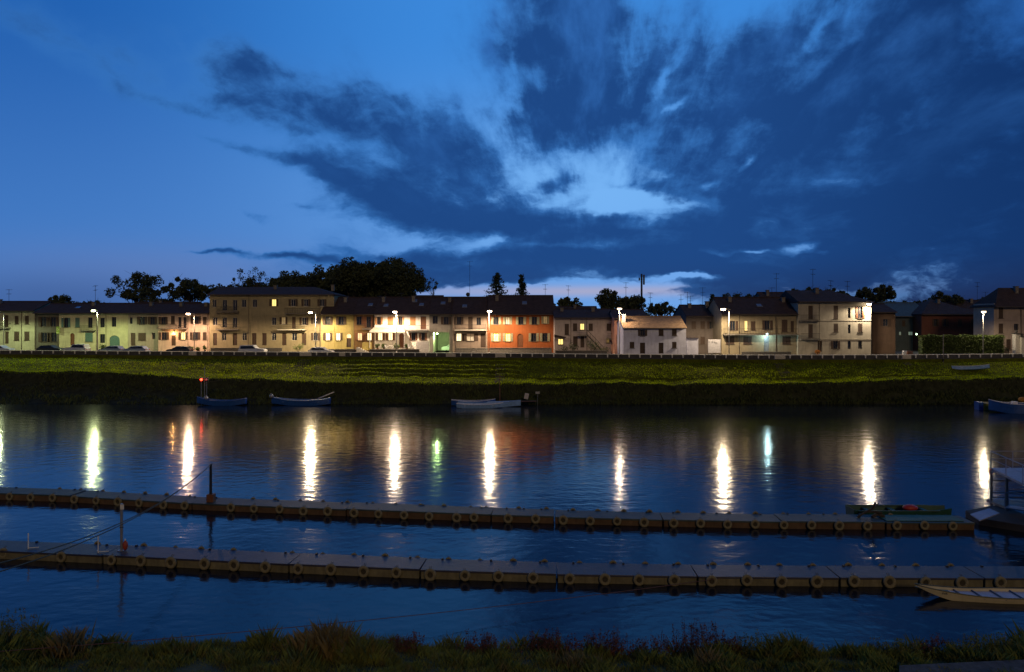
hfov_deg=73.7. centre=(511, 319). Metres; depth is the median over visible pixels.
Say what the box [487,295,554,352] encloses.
red house
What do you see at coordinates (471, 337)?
window
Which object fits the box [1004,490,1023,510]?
gangway
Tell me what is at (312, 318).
window
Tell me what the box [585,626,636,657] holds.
weed bush
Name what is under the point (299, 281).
broadleaf tree
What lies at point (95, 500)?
tyre fender
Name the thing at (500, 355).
concrete block
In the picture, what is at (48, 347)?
parked car
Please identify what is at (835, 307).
window
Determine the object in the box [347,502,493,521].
pontoon section
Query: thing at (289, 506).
pontoon section
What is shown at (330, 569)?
tyre fender
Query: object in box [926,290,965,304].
broadleaf tree
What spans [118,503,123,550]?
mooring post
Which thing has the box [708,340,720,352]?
white gate
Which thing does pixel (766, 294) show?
house
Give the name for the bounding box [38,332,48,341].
window
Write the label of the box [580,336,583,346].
door
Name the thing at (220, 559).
pontoon section
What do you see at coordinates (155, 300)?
broadleaf tree
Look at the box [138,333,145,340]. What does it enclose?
window
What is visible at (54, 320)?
window
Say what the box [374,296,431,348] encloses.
white house
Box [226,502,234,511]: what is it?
tyre fender
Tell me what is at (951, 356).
parapet
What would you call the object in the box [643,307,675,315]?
distant wood
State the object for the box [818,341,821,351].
door
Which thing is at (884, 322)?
window
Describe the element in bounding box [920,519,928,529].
tyre fender
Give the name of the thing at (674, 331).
window
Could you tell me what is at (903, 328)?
teal roof house
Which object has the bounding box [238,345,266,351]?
parked car
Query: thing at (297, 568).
tyre fender
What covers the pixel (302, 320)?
window
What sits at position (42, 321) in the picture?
window
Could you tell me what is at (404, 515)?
tyre fender
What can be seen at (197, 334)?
window
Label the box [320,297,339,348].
lit yellow house
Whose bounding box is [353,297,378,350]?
ochre house
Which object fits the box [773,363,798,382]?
stone steps
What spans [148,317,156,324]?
window
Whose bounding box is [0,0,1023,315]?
sky
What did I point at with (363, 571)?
tyre fender
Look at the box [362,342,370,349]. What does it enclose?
yellow wall
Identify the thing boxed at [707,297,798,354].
tan house
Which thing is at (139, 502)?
tyre fender
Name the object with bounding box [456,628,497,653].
weed bush
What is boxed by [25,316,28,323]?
window
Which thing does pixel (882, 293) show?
broadleaf tree
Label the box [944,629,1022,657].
bush
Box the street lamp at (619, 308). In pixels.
[617,307,621,353]
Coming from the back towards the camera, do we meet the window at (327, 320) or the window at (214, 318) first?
the window at (214, 318)
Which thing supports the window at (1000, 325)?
in the rose house at (1004, 313)
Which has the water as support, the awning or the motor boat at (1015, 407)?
the motor boat at (1015, 407)
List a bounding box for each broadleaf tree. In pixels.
[47,293,80,302]
[82,300,104,302]
[104,270,169,302]
[140,296,174,301]
[168,276,209,301]
[206,283,232,298]
[230,268,245,286]
[240,277,266,286]
[244,267,265,286]
[263,273,291,286]
[273,270,300,286]
[283,270,321,286]
[305,264,339,293]
[324,256,375,296]
[346,261,382,296]
[363,260,386,295]
[366,256,415,296]
[384,258,428,296]
[424,277,438,294]
[557,296,582,305]
[594,288,623,308]
[616,294,645,308]
[643,301,676,315]
[722,292,751,296]
[791,286,820,289]
[819,285,849,294]
[855,284,896,302]
[888,298,920,302]
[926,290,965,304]
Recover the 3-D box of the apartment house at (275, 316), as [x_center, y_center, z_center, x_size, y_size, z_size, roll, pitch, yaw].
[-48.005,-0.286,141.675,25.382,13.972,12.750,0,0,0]
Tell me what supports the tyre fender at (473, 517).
attached to the pontoon section at (413, 511)
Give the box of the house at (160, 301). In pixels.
[134,300,201,302]
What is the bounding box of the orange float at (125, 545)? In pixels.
[122,539,127,549]
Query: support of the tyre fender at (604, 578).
attached to the pontoon section at (623, 573)
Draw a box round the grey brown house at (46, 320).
[32,303,73,349]
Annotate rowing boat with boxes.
[197,397,246,405]
[272,397,330,405]
[451,399,495,405]
[456,402,502,407]
[458,400,520,406]
[974,401,988,409]
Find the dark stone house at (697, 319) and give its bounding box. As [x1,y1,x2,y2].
[673,301,713,353]
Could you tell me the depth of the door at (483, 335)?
132.35 m
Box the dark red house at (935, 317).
[911,299,972,350]
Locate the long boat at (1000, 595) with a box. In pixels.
[914,583,1023,603]
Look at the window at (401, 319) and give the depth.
133.13 m
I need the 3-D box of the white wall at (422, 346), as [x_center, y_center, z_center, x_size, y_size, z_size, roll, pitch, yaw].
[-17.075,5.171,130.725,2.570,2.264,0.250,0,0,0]
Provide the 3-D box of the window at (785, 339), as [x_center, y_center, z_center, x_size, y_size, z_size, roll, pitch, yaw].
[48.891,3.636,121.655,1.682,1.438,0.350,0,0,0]
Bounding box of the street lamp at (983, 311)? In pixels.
[981,310,985,353]
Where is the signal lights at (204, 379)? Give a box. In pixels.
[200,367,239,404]
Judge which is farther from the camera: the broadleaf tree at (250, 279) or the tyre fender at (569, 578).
the broadleaf tree at (250, 279)
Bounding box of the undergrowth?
[0,369,1023,404]
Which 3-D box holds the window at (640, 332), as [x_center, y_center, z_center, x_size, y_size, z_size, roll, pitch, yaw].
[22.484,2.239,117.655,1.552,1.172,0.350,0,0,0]
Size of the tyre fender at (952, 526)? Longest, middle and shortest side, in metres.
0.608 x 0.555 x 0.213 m
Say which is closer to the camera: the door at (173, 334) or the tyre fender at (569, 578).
the tyre fender at (569, 578)
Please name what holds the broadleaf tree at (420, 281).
on the ground at (900, 352)
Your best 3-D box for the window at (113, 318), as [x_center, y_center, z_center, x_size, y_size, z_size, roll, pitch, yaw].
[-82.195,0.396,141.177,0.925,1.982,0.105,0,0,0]
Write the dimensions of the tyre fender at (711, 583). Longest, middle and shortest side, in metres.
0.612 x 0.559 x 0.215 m
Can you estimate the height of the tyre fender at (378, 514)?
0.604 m
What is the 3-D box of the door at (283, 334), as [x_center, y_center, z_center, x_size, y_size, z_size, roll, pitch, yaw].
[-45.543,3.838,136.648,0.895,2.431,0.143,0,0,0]
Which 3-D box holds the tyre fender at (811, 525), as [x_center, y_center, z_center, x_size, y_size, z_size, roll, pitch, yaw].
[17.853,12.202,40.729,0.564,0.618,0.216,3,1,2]
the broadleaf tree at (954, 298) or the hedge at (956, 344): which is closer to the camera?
the hedge at (956, 344)
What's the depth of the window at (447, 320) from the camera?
132.74 m
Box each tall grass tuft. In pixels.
[38,618,97,659]
[125,634,223,659]
[266,616,373,662]
[536,648,615,671]
[682,637,727,668]
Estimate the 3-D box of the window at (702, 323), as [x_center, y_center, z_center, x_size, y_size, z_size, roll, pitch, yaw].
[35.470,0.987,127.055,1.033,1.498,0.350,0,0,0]
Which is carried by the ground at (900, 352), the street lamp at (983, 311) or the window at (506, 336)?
the street lamp at (983, 311)
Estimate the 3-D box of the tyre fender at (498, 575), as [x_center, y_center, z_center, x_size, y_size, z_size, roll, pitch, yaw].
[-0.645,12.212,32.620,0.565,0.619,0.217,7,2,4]
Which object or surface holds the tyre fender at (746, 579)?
attached to the pontoon section at (764, 575)
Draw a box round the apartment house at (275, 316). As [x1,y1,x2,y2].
[207,285,348,351]
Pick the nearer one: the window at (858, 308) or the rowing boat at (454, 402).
the rowing boat at (454, 402)
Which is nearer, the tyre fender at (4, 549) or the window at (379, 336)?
the tyre fender at (4, 549)
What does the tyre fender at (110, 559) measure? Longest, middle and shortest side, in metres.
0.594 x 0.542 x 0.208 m
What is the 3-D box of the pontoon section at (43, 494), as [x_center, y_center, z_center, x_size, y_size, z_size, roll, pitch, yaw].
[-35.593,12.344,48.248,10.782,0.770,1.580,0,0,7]
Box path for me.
[899,660,1023,671]
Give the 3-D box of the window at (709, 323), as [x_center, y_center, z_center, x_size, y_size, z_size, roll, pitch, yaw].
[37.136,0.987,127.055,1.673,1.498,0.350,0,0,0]
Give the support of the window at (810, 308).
in the tall grey house at (829, 322)
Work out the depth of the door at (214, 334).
136.62 m
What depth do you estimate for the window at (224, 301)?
136.69 m
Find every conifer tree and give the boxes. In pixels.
[483,272,511,295]
[515,273,529,294]
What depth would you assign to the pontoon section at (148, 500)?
46.38 m
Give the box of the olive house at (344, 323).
[333,297,358,348]
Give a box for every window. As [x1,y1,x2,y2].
[13,332,19,340]
[15,316,18,323]
[24,332,29,340]
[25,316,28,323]
[38,317,47,326]
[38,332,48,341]
[48,317,57,326]
[48,332,56,341]
[61,318,69,327]
[74,318,79,327]
[85,333,92,341]
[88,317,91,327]
[100,334,104,342]
[101,318,104,326]
[112,317,115,326]
[137,317,146,324]
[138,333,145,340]
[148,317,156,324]
[159,317,167,324]
[159,332,168,339]
[170,316,174,324]
[178,332,186,339]
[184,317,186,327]
[190,332,199,339]
[191,316,200,323]
[202,317,206,324]
[203,332,206,339]
[213,317,216,324]
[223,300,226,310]
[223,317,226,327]
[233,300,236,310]
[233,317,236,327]
[242,333,246,339]
[269,299,277,306]
[272,317,275,324]
[280,317,286,323]
[289,299,297,306]
[292,333,296,339]
[299,317,307,324]
[301,299,309,306]
[311,317,319,323]
[311,333,319,340]
[317,299,325,306]
[322,316,332,324]
[323,333,331,340]
[335,333,341,340]
[336,316,345,324]
[355,333,363,340]
[357,316,363,324]
[364,316,372,327]
[365,333,372,340]
[375,317,382,324]
[376,333,384,340]
[386,333,394,340]
[388,316,392,324]
[397,316,403,324]
[410,316,415,324]
[410,333,416,340]
[419,333,426,340]
[433,316,437,323]
[441,317,450,324]
[454,317,462,324]
[454,333,463,341]
[463,333,477,341]
[477,317,480,324]
[491,317,500,324]
[491,333,500,341]
[503,317,511,324]
[503,333,512,341]
[516,317,525,324]
[529,317,539,324]
[529,333,538,341]
[540,333,549,341]
[541,316,548,323]
[558,339,562,344]
[565,324,568,334]
[573,323,576,330]
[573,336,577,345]
[638,330,646,335]
[672,329,676,335]
[692,321,695,328]
[700,321,704,328]
[700,337,705,344]
[707,321,711,328]
[726,336,733,343]
[728,321,737,330]
[743,336,751,343]
[750,321,755,330]
[762,320,772,329]
[782,320,786,331]
[782,336,790,343]
[791,321,793,331]
[808,306,812,318]
[808,324,812,337]
[831,341,839,349]
[834,306,837,318]
[834,324,837,331]
[856,306,864,318]
[858,324,861,331]
[858,341,861,348]
[881,319,890,325]
[932,319,938,325]
[942,319,948,325]
[998,308,1003,318]
[998,324,1003,333]
[1006,339,1011,349]
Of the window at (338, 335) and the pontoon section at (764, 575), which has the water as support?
the pontoon section at (764, 575)
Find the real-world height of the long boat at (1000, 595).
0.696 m
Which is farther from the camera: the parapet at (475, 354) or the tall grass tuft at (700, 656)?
the parapet at (475, 354)
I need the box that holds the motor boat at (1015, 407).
[988,397,1023,413]
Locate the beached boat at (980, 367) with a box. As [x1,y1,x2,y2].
[952,364,989,369]
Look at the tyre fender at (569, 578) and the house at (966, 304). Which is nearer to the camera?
the tyre fender at (569, 578)
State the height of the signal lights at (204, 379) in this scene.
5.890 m
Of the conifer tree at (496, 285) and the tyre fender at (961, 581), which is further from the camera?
the conifer tree at (496, 285)
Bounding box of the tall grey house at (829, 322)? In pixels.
[780,288,873,354]
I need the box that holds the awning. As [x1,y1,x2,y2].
[369,327,404,332]
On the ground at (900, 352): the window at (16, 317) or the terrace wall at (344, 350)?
the terrace wall at (344, 350)
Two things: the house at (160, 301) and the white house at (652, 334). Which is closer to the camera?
the white house at (652, 334)
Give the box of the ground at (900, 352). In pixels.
[26,351,992,359]
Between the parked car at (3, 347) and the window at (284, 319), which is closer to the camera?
the parked car at (3, 347)
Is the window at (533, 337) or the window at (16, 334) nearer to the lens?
the window at (533, 337)
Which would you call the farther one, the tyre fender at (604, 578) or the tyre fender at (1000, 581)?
the tyre fender at (604, 578)
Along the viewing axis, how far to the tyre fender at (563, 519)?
41.72 m
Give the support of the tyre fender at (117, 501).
attached to the pontoon section at (148, 500)
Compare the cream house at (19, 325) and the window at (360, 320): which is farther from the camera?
the cream house at (19, 325)
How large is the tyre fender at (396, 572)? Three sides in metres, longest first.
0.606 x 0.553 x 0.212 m
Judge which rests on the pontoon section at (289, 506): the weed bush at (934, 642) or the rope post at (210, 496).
the rope post at (210, 496)
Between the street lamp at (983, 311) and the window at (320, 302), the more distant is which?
the window at (320, 302)
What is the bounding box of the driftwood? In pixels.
[857,502,884,517]
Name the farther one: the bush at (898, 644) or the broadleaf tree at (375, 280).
the broadleaf tree at (375, 280)
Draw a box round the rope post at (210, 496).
[206,464,215,501]
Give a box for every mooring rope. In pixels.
[0,465,209,571]
[0,578,721,651]
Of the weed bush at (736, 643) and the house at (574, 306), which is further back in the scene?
the house at (574, 306)
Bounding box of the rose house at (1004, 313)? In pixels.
[970,286,1023,353]
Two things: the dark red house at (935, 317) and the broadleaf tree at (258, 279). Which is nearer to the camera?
the dark red house at (935, 317)
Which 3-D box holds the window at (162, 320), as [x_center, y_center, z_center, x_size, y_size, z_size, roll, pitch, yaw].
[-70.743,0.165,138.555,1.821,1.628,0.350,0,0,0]
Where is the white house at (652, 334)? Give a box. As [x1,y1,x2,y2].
[617,314,697,353]
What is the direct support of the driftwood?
on the pontoon section at (822, 521)
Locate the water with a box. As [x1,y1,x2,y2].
[0,403,1023,654]
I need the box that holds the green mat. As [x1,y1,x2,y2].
[878,515,963,520]
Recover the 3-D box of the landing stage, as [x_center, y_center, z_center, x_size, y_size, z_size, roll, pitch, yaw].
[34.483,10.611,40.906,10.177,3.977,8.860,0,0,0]
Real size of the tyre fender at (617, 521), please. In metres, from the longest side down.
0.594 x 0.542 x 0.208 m
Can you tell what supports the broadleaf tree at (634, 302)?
on the ground at (900, 352)
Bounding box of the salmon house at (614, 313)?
[609,309,646,353]
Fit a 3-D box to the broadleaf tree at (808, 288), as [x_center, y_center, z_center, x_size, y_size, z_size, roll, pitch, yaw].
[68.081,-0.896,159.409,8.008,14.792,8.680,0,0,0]
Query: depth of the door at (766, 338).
121.75 m
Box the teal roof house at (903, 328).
[877,302,918,350]
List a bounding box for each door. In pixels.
[5,315,7,326]
[5,331,8,343]
[71,333,74,344]
[110,335,119,345]
[131,333,134,345]
[172,333,175,345]
[213,333,216,344]
[233,333,236,344]
[252,333,255,344]
[262,333,266,344]
[282,333,285,344]
[292,317,295,327]
[302,333,305,344]
[347,334,350,346]
[399,333,404,347]
[421,316,425,328]
[468,317,472,329]
[481,333,485,346]
[517,334,522,346]
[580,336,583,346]
[640,343,644,353]
[659,343,662,353]
[764,336,768,350]
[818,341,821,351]
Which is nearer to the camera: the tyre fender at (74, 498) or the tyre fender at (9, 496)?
the tyre fender at (74, 498)
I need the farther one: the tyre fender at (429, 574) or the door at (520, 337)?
the door at (520, 337)
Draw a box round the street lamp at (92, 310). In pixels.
[91,309,97,350]
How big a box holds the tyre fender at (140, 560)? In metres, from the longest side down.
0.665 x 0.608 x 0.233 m
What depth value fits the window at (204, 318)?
138.53 m
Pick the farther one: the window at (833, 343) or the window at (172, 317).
the window at (172, 317)
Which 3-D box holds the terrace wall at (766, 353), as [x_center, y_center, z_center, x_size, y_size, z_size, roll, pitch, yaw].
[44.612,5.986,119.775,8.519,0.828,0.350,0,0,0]
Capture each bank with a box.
[0,354,1023,403]
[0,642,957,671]
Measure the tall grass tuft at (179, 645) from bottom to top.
0.746 m
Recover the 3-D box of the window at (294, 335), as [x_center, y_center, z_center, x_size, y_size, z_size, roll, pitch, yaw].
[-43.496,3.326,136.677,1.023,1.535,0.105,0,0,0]
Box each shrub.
[294,343,303,351]
[569,342,578,349]
[587,339,599,349]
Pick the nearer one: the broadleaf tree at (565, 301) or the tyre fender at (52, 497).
the tyre fender at (52, 497)
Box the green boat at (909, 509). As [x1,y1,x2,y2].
[845,504,951,514]
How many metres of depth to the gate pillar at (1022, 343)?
118.78 m
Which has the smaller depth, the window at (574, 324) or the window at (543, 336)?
the window at (574, 324)
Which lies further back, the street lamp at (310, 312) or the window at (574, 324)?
the street lamp at (310, 312)
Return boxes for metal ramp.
[970,508,999,520]
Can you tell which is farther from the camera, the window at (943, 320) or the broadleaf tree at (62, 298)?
the broadleaf tree at (62, 298)
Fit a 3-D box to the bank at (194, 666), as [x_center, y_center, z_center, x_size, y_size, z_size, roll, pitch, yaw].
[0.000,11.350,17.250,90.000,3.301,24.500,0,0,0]
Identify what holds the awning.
attached to the white house at (413, 317)
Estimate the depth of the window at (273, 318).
136.69 m
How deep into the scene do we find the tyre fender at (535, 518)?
41.91 m
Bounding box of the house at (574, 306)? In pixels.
[554,305,596,307]
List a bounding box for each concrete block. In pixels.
[189,351,196,355]
[300,352,311,355]
[339,352,345,356]
[446,353,455,356]
[495,353,505,357]
[774,355,784,359]
[901,355,910,358]
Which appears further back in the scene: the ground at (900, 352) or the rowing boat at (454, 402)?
the ground at (900, 352)
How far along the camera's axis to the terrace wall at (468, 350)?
129.60 m
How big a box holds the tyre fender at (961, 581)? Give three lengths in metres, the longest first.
0.669 x 0.611 x 0.234 m
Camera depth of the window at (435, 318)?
132.80 m
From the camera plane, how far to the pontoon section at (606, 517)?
41.98 m
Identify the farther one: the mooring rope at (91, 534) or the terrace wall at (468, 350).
the terrace wall at (468, 350)
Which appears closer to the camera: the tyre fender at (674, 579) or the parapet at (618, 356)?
the tyre fender at (674, 579)
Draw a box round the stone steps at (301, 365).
[292,362,308,368]
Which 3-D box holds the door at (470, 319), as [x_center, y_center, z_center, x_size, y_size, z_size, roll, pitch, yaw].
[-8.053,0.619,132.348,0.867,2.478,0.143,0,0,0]
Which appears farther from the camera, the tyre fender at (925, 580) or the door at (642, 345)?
the door at (642, 345)
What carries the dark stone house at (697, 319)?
on the ground at (900, 352)
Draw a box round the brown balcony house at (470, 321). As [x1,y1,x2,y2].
[452,296,487,352]
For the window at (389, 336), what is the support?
in the white house at (413, 317)
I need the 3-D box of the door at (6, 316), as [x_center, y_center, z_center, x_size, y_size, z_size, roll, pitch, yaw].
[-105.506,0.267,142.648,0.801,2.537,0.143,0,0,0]
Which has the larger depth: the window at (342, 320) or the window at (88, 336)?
the window at (88, 336)
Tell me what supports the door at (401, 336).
in the white house at (413, 317)
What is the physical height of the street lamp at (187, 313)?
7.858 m
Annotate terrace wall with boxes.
[211,348,281,351]
[328,349,355,351]
[370,349,418,351]
[455,348,488,352]
[490,348,551,352]
[555,350,606,353]
[742,352,790,354]
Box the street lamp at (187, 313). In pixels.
[186,312,194,350]
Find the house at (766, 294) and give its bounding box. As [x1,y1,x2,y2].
[754,290,782,296]
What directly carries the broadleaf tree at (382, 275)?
on the ground at (900, 352)
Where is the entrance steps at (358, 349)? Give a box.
[356,347,368,351]
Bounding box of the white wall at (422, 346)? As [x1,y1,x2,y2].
[416,341,429,352]
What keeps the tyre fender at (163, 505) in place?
attached to the pontoon section at (148, 500)
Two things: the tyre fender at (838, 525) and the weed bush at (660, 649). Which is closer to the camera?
the weed bush at (660, 649)
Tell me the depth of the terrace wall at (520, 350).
128.60 m
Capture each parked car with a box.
[0,345,15,349]
[36,345,62,349]
[62,344,90,350]
[98,345,125,350]
[121,346,149,350]
[166,346,193,350]
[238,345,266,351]
[308,347,333,351]
[441,345,448,350]
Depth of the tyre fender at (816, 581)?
31.88 m
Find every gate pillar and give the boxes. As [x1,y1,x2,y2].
[1011,330,1021,353]
[1019,333,1023,352]
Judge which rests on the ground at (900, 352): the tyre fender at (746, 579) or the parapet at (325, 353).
the parapet at (325, 353)
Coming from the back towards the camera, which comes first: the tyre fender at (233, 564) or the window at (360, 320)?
the window at (360, 320)
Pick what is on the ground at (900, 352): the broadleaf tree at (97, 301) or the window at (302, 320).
the broadleaf tree at (97, 301)
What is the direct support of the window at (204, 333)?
in the pinkish house at (176, 318)
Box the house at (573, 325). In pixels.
[553,307,611,353]
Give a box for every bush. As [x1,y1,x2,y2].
[0,607,53,647]
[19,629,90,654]
[317,628,393,656]
[388,629,424,653]
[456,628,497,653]
[504,627,584,654]
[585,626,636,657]
[635,634,683,656]
[661,616,742,655]
[705,630,748,652]
[731,629,826,657]
[847,636,937,660]
[910,633,948,656]
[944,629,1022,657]
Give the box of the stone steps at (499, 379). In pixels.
[494,364,504,382]
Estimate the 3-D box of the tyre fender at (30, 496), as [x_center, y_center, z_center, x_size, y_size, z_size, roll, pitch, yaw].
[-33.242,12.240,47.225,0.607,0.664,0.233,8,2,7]
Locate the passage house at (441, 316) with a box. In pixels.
[429,296,453,351]
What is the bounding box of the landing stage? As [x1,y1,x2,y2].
[986,451,1023,509]
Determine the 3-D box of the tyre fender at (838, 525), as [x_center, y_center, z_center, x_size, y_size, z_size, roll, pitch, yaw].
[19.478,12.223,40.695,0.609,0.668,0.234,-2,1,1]
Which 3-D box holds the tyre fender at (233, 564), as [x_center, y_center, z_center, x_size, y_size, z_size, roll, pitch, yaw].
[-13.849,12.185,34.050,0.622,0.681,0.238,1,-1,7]
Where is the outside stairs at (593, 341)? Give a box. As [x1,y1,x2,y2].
[587,330,600,348]
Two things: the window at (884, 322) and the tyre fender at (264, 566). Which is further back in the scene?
the window at (884, 322)
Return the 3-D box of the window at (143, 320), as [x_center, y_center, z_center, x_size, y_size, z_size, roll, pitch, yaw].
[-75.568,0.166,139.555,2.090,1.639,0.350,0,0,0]
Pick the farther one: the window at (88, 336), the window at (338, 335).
the window at (88, 336)
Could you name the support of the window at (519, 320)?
in the red house at (520, 321)
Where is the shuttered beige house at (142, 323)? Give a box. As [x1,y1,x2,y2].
[126,302,169,350]
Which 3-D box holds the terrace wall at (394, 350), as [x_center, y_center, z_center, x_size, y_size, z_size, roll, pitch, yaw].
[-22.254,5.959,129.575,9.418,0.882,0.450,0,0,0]
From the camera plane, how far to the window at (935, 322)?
137.99 m
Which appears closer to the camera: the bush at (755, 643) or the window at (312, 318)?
the bush at (755, 643)
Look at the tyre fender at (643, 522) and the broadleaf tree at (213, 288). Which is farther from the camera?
the broadleaf tree at (213, 288)
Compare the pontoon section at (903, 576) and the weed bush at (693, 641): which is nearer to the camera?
the weed bush at (693, 641)
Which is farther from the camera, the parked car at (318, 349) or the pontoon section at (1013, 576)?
the parked car at (318, 349)
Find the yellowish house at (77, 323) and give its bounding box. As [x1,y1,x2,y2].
[57,302,140,350]
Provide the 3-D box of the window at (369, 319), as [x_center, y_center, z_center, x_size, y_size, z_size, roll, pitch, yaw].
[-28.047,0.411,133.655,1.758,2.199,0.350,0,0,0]
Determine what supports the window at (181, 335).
in the pinkish house at (176, 318)
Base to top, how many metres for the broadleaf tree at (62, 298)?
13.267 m
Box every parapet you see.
[0,350,188,354]
[197,351,299,355]
[311,352,338,355]
[345,352,445,356]
[456,353,494,356]
[506,353,773,358]
[785,354,900,358]
[910,353,1023,358]
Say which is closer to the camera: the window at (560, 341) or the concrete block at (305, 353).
the concrete block at (305, 353)
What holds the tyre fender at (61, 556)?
attached to the pontoon section at (84, 553)
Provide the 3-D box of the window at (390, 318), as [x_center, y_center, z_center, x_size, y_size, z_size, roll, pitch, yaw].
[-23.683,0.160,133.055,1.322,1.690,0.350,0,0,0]
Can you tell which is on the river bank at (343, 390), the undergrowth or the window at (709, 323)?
the undergrowth
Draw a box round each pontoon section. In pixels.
[0,487,85,501]
[0,540,119,562]
[70,490,204,509]
[103,545,300,572]
[192,497,353,515]
[289,553,426,577]
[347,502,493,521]
[420,558,556,582]
[491,507,553,522]
[555,509,662,525]
[557,562,696,584]
[660,512,780,528]
[691,564,838,586]
[774,513,884,529]
[826,565,983,586]
[876,514,974,529]
[964,565,1023,586]
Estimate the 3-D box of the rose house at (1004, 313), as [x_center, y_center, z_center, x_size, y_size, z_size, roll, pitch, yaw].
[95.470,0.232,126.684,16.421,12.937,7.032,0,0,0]
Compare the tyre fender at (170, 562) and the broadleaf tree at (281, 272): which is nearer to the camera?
the tyre fender at (170, 562)
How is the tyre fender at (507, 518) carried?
attached to the pontoon section at (521, 515)
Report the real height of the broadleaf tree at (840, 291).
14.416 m
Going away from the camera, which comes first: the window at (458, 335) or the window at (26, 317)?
the window at (458, 335)
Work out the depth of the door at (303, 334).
136.62 m
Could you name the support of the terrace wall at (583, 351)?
on the ground at (900, 352)
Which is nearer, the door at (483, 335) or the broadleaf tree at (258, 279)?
the door at (483, 335)
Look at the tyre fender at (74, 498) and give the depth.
46.65 m
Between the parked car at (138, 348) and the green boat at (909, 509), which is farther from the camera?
the parked car at (138, 348)
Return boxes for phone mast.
[639,274,644,308]
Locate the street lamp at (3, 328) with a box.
[3,313,3,344]
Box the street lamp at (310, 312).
[308,311,315,346]
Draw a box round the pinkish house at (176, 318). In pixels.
[156,302,209,350]
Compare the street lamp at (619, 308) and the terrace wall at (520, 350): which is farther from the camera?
the terrace wall at (520, 350)
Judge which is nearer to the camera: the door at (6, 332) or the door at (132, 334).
the door at (132, 334)
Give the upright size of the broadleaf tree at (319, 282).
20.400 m
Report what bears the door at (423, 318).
in the white house at (413, 317)
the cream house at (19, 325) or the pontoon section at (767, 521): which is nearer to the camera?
the pontoon section at (767, 521)
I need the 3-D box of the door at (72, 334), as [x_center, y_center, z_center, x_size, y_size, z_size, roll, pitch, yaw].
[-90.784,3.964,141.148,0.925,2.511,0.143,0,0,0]
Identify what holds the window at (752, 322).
in the tan house at (745, 324)
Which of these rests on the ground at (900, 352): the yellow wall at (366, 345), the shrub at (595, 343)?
the shrub at (595, 343)
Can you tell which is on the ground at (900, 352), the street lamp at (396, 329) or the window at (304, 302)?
the street lamp at (396, 329)
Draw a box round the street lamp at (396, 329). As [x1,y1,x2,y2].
[393,311,396,351]
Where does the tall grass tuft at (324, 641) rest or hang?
on the bank at (194, 666)
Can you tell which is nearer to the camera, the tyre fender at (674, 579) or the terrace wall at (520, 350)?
the tyre fender at (674, 579)
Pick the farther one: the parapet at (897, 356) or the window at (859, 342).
the window at (859, 342)
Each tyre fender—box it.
[0,546,7,557]
[6,491,13,499]
[27,492,34,500]
[48,493,56,501]
[56,550,66,561]
[70,494,78,502]
[92,495,99,503]
[106,553,115,564]
[114,497,121,505]
[135,498,142,506]
[135,553,145,566]
[159,501,167,508]
[165,554,176,568]
[180,500,188,509]
[198,556,209,569]
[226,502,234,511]
[228,557,239,570]
[250,503,257,512]
[259,559,270,572]
[275,505,283,513]
[293,561,302,574]
[299,505,307,514]
[323,505,331,515]
[325,561,336,575]
[349,507,358,516]
[358,563,368,576]
[374,508,382,517]
[391,565,401,577]
[400,510,407,519]
[424,566,435,580]
[425,512,433,520]
[452,511,461,521]
[459,568,470,580]
[469,512,478,521]
[493,568,503,581]
[503,514,512,522]
[527,570,538,583]
[531,514,539,523]
[558,514,567,524]
[564,571,575,583]
[585,516,594,525]
[599,571,610,584]
[613,517,621,525]
[633,573,644,585]
[639,516,648,526]
[668,572,680,585]
[669,518,678,527]
[696,517,704,527]
[706,573,717,586]
[723,520,731,528]
[741,572,752,585]
[750,519,759,528]
[775,574,787,587]
[779,519,788,529]
[807,519,815,529]
[810,573,823,587]
[834,519,843,529]
[848,574,860,587]
[862,520,871,529]
[883,573,895,587]
[892,519,901,529]
[919,574,931,584]
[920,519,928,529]
[948,520,957,530]
[955,574,968,586]
[994,574,1006,587]
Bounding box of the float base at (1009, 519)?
[965,505,1023,531]
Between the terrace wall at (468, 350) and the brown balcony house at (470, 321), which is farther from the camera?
the brown balcony house at (470, 321)
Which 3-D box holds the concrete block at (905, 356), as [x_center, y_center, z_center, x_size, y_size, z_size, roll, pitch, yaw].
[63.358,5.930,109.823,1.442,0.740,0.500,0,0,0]
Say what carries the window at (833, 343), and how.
in the tall grey house at (829, 322)
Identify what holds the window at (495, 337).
in the red house at (520, 321)
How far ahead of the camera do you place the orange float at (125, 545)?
35.59 m
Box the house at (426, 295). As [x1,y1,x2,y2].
[412,295,443,296]
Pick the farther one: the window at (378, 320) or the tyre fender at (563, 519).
the window at (378, 320)
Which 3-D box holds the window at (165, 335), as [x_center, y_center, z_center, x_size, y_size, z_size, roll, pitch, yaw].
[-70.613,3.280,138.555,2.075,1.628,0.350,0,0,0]
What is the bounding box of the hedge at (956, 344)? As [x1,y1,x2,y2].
[917,334,1004,353]
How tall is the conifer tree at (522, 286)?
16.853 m
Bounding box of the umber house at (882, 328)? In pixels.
[871,303,897,353]
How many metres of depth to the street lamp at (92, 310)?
131.94 m
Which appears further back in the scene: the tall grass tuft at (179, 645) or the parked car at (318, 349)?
the parked car at (318, 349)
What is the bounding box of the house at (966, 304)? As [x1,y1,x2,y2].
[945,299,978,309]
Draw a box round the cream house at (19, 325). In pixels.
[0,299,52,349]

